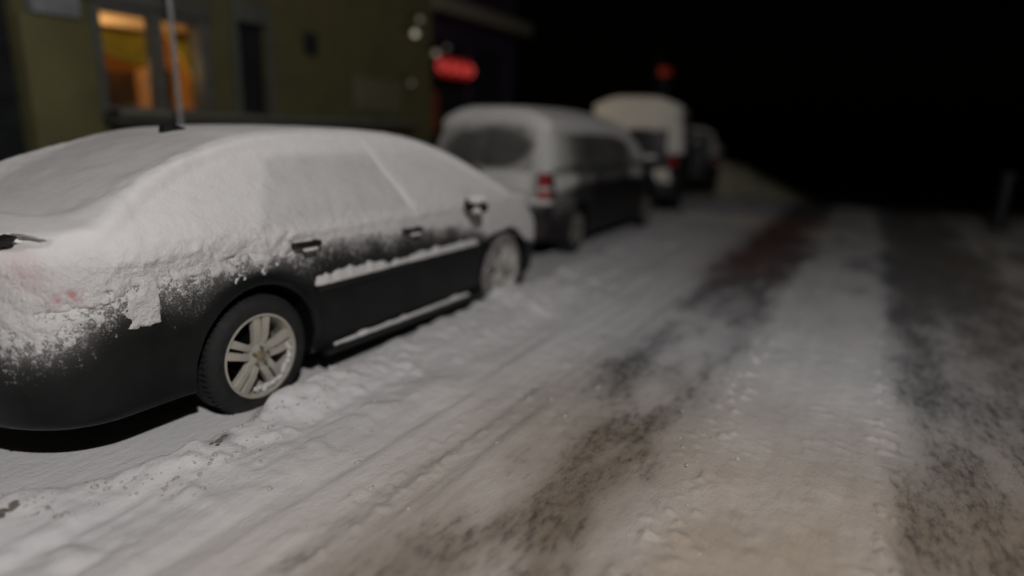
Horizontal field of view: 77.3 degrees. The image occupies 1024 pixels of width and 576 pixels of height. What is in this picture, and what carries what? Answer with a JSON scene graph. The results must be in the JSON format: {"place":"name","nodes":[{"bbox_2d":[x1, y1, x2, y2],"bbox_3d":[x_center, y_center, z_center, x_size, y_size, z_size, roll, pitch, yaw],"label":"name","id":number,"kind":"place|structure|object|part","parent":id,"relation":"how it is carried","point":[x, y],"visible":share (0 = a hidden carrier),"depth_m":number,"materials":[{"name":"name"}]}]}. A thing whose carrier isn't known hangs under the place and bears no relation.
{"place":"outdoors","nodes":[
{"label":"outdoors","id":0,"kind":"place"},
{"bbox_2d":[0,194,1023,575],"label":"snowy road","id":1,"kind":"structure","parent":0,"point":[870,422],"depth_m":3.44,"materials":[{"name":"white snow"}]},
{"bbox_2d":[0,500,19,518],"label":"ice clod","id":2,"kind":"object","parent":1,"relation":"on","point":[14,504],"visible":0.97,"depth_m":2.56,"materials":[{"name":"grey ice"}]},
{"bbox_2d":[209,435,227,445],"bbox_3d":[-1.419,0.747,3.122,0.051,0.034,0.108,7,15,19],"label":"ice clod","id":3,"kind":"object","parent":1,"relation":"on","point":[218,441],"visible":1,"depth_m":3.10,"materials":[{"name":"grey ice"}]},
{"bbox_2d":[0,123,534,430],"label":"parked sedan","id":4,"kind":"object","parent":1,"relation":"on","point":[143,268],"visible":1,"depth_m":3.52,"materials":[{"name":"black metal"}]},
{"bbox_3d":[-1.073,-0.069,4.223,0.069,0.753,1.044,9,16,28],"label":"door","id":5,"kind":"part","parent":4,"relation":"part of","materials":[{"name":"paint"}]},
{"bbox_3d":[-0.550,-0.280,5.145,0.065,0.747,1.117,9,16,28],"label":"door","id":6,"kind":"part","parent":4,"relation":"part of","materials":[{"name":"paint"}]},
{"bbox_2d":[0,258,794,567],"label":"snow crumbs","id":7,"kind":"object","parent":1,"relation":"on","point":[106,488],"visible":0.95,"depth_m":3.11,"materials":[{"name":"white snow"}]},
{"bbox_2d":[437,106,656,253],"bbox_3d":[0.759,-1.799,10.065,2.390,1.917,5.125,9,16,28],"label":"parked minivan","id":8,"kind":"object","parent":1,"relation":"on","point":[574,176],"visible":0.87,"depth_m":8.19,"materials":[{"name":"grey metal"}]},
{"bbox_3d":[-0.295,-1.791,8.080,1.363,0.598,0.420,9,16,28],"label":"rear window","id":9,"kind":"part","parent":8,"relation":"part of","materials":[{"name":"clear glass"}]},
{"bbox_3d":[0.799,-1.757,8.309,0.134,0.484,1.014,9,16,28],"label":"side window","id":10,"kind":"part","parent":8,"relation":"part of","materials":[{"name":"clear glass"}]},
{"bbox_3d":[1.287,-1.958,9.175,0.136,0.484,0.858,9,16,28],"label":"side window","id":11,"kind":"part","parent":8,"relation":"part of","materials":[{"name":"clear glass"}]},
{"bbox_3d":[1.331,-1.308,9.255,0.053,0.814,1.040,9,16,28],"label":"sliding door","id":12,"kind":"part","parent":8,"relation":"part of","materials":[{"name":"paint"}]},
{"bbox_3d":[1.817,-2.180,10.149,0.173,0.493,1.248,9,16,28],"label":"side window","id":13,"kind":"part","parent":8,"relation":"part of","materials":[{"name":"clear glass"}]},
{"bbox_3d":[1.867,-1.528,10.204,0.053,0.814,1.131,9,16,28],"label":"front door","id":14,"kind":"part","parent":8,"relation":"part of","materials":[{"name":"paint"}]},
{"bbox_2d":[594,96,699,210],"bbox_3d":[3.154,-3.210,15.149,2.430,2.338,5.477,6,14,16],"label":"parked van","id":15,"kind":"object","parent":1,"relation":"on","point":[658,127],"visible":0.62,"depth_m":12.64,"materials":[{"name":"white metal"}]},
{"bbox_3d":[2.433,-2.973,12.740,1.464,0.531,0.108,6,14,16],"label":"rear window","id":16,"kind":"part","parent":15,"relation":"part of","materials":[{"name":"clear glass"}]},
{"bbox_3d":[2.450,-2.978,12.774,1.497,1.313,0.227,6,14,16],"label":"rear door","id":17,"kind":"part","parent":15,"relation":"part of","materials":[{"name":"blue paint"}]},
{"bbox_3d":[3.707,-3.211,13.659,0.071,0.572,1.950,6,14,16],"label":"side window","id":18,"kind":"part","parent":15,"relation":"part of","materials":[{"name":"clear glass"}]},
{"bbox_3d":[4.209,-2.857,15.417,0.043,0.934,1.300,6,14,16],"label":"front door","id":19,"kind":"part","parent":15,"relation":"part of","materials":[{"name":"blue paint"}]},
{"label":"side window","id":20,"kind":"part","parent":15,"relation":"part of","materials":[{"name":"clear glass"}]},
{"bbox_2d":[686,158,813,203],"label":"snow bank","id":21,"kind":"structure","parent":1,"relation":"on","point":[734,179],"depth_m":19.22,"materials":[{"name":"white snow"}]},
{"bbox_2d":[989,172,1017,230],"bbox_3d":[9.188,-1.612,11.954,0.280,1.090,0.280,9,16,28],"label":"bollard","id":22,"kind":"object","parent":1,"relation":"on","point":[1003,202],"visible":1,"depth_m":11.90,"materials":[{"name":"metal"}]},
{"bbox_2d":[514,0,1023,160],"label":"sky","id":23,"kind":"structure","parent":0,"point":[908,78],"materials":[{"name":"black"}]},
{"bbox_2d":[719,150,1023,215],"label":"ground","id":24,"kind":"structure","parent":0,"point":[955,185],"depth_m":138.22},
{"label":"pavement","id":25,"kind":"structure","parent":0,"visible":0},
{"bbox_2d":[167,0,183,124],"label":"sign post","id":26,"kind":"object","parent":25,"relation":"on","point":[174,60],"visible":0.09,"depth_m":6.15,"materials":[{"name":"grey metal"}]},
{"bbox_2d":[0,0,431,160],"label":"shop building","id":27,"kind":"structure","parent":25,"relation":"on","point":[71,70],"depth_m":8.66,"materials":[{"name":"green paint"}]},
{"bbox_2d":[0,0,25,160],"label":"door","id":28,"kind":"structure","parent":27,"relation":"in","point":[12,144],"depth_m":6.65,"materials":[{"name":"paint"}]},
{"bbox_2d":[88,1,215,112],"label":"window","id":29,"kind":"structure","parent":27,"relation":"in","point":[152,20],"depth_m":7.81,"materials":[{"name":"brown wood"}]},
{"bbox_2d":[238,23,265,119],"bbox_3d":[-3.768,-2.499,9.221,0.040,2.420,0.530,9,16,28],"label":"side door","id":30,"kind":"structure","parent":27,"relation":"in","point":[250,42],"depth_m":9.12,"materials":[{"name":"paint"}]},
{"bbox_2d":[402,77,413,85],"bbox_3d":[-1.913,-3.812,11.805,0.250,0.165,0.100,9,16,28],"label":"wall lamp","id":31,"kind":"object","parent":27,"relation":"attached to","point":[411,82],"visible":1,"depth_m":11.76,"materials":[{"name":"black metal"}]},
{"bbox_2d":[403,27,417,36],"bbox_3d":[-1.841,-4.656,11.627,0.306,0.182,0.110,9,16,28],"label":"wall lamp","id":32,"kind":"object","parent":27,"relation":"attached to","point":[414,33],"visible":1,"depth_m":11.57,"materials":[{"name":"black"}]},
{"bbox_2d":[408,14,422,21],"bbox_3d":[-1.764,-4.935,11.694,0.300,0.165,0.100,9,16,28],"label":"wall lamp","id":33,"kind":"object","parent":27,"relation":"attached to","point":[419,19],"visible":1,"depth_m":11.64,"materials":[{"name":"black"}]},
{"bbox_2d":[426,46,438,56],"bbox_3d":[-1.520,-4.552,12.313,0.261,0.198,0.120,9,16,28],"label":"wall lamp","id":34,"kind":"object","parent":27,"relation":"attached to","point":[435,53],"visible":1,"depth_m":12.27,"materials":[{"name":"black"}]},
{"bbox_2d":[431,0,531,147],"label":"storefront","id":35,"kind":"object","parent":25,"relation":"on","point":[480,35],"visible":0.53,"depth_m":14.31,"materials":[{"name":"paint"}]},
{"bbox_2d":[434,43,448,50],"bbox_3d":[-1.420,-4.887,12.953,0.350,0.165,0.100,9,16,28],"label":"wall lamp","id":36,"kind":"object","parent":35,"relation":"attached to","point":[446,47],"visible":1,"depth_m":12.89,"materials":[{"name":"black"}]},
{"bbox_2d":[431,42,464,147],"bbox_3d":[-1.452,-3.789,13.893,0.030,2.800,1.500,9,16,28],"label":"shop window","id":37,"kind":"structure","parent":35,"relation":"in","point":[451,92],"depth_m":13.81,"materials":[{"name":"glass"}]},
{"bbox_2d":[432,55,473,80],"bbox_3d":[-1.289,-4.598,13.321,0.331,0.484,1.398,9,16,28],"label":"neon sign","id":38,"kind":"object","parent":35,"relation":"attached to","point":[448,67],"visible":1,"depth_m":13.16,"materials":[{"name":"red"}]},
{"bbox_2d":[474,52,504,105],"bbox_3d":[-0.607,-4.135,15.386,0.030,2.800,1.600,9,16,28],"label":"shop window","id":39,"kind":"structure","parent":35,"relation":"in","point":[489,70],"depth_m":15.22,"materials":[{"name":"glass"}]},
{"bbox_2d":[654,52,669,99],"bbox_3d":[4.666,-5.185,20.412,0.435,4.433,0.320,9,16,28],"label":"traffic signal","id":40,"kind":"object","parent":25,"relation":"on","point":[662,81],"visible":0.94,"depth_m":19.97,"materials":[{"name":"black metal"}]},
{"bbox_2d":[687,127,722,192],"bbox_3d":[5.474,-4.112,20.235,2.390,1.867,5.080,5,14,14],"label":"parked car","id":41,"kind":"object","parent":25,"relation":"on","point":[704,165],"visible":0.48,"depth_m":17.87,"materials":[{"name":"black metal"}]},
{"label":"rear window","id":42,"kind":"part","parent":41,"relation":"part of","materials":[{"name":"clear glass"}]}
]}

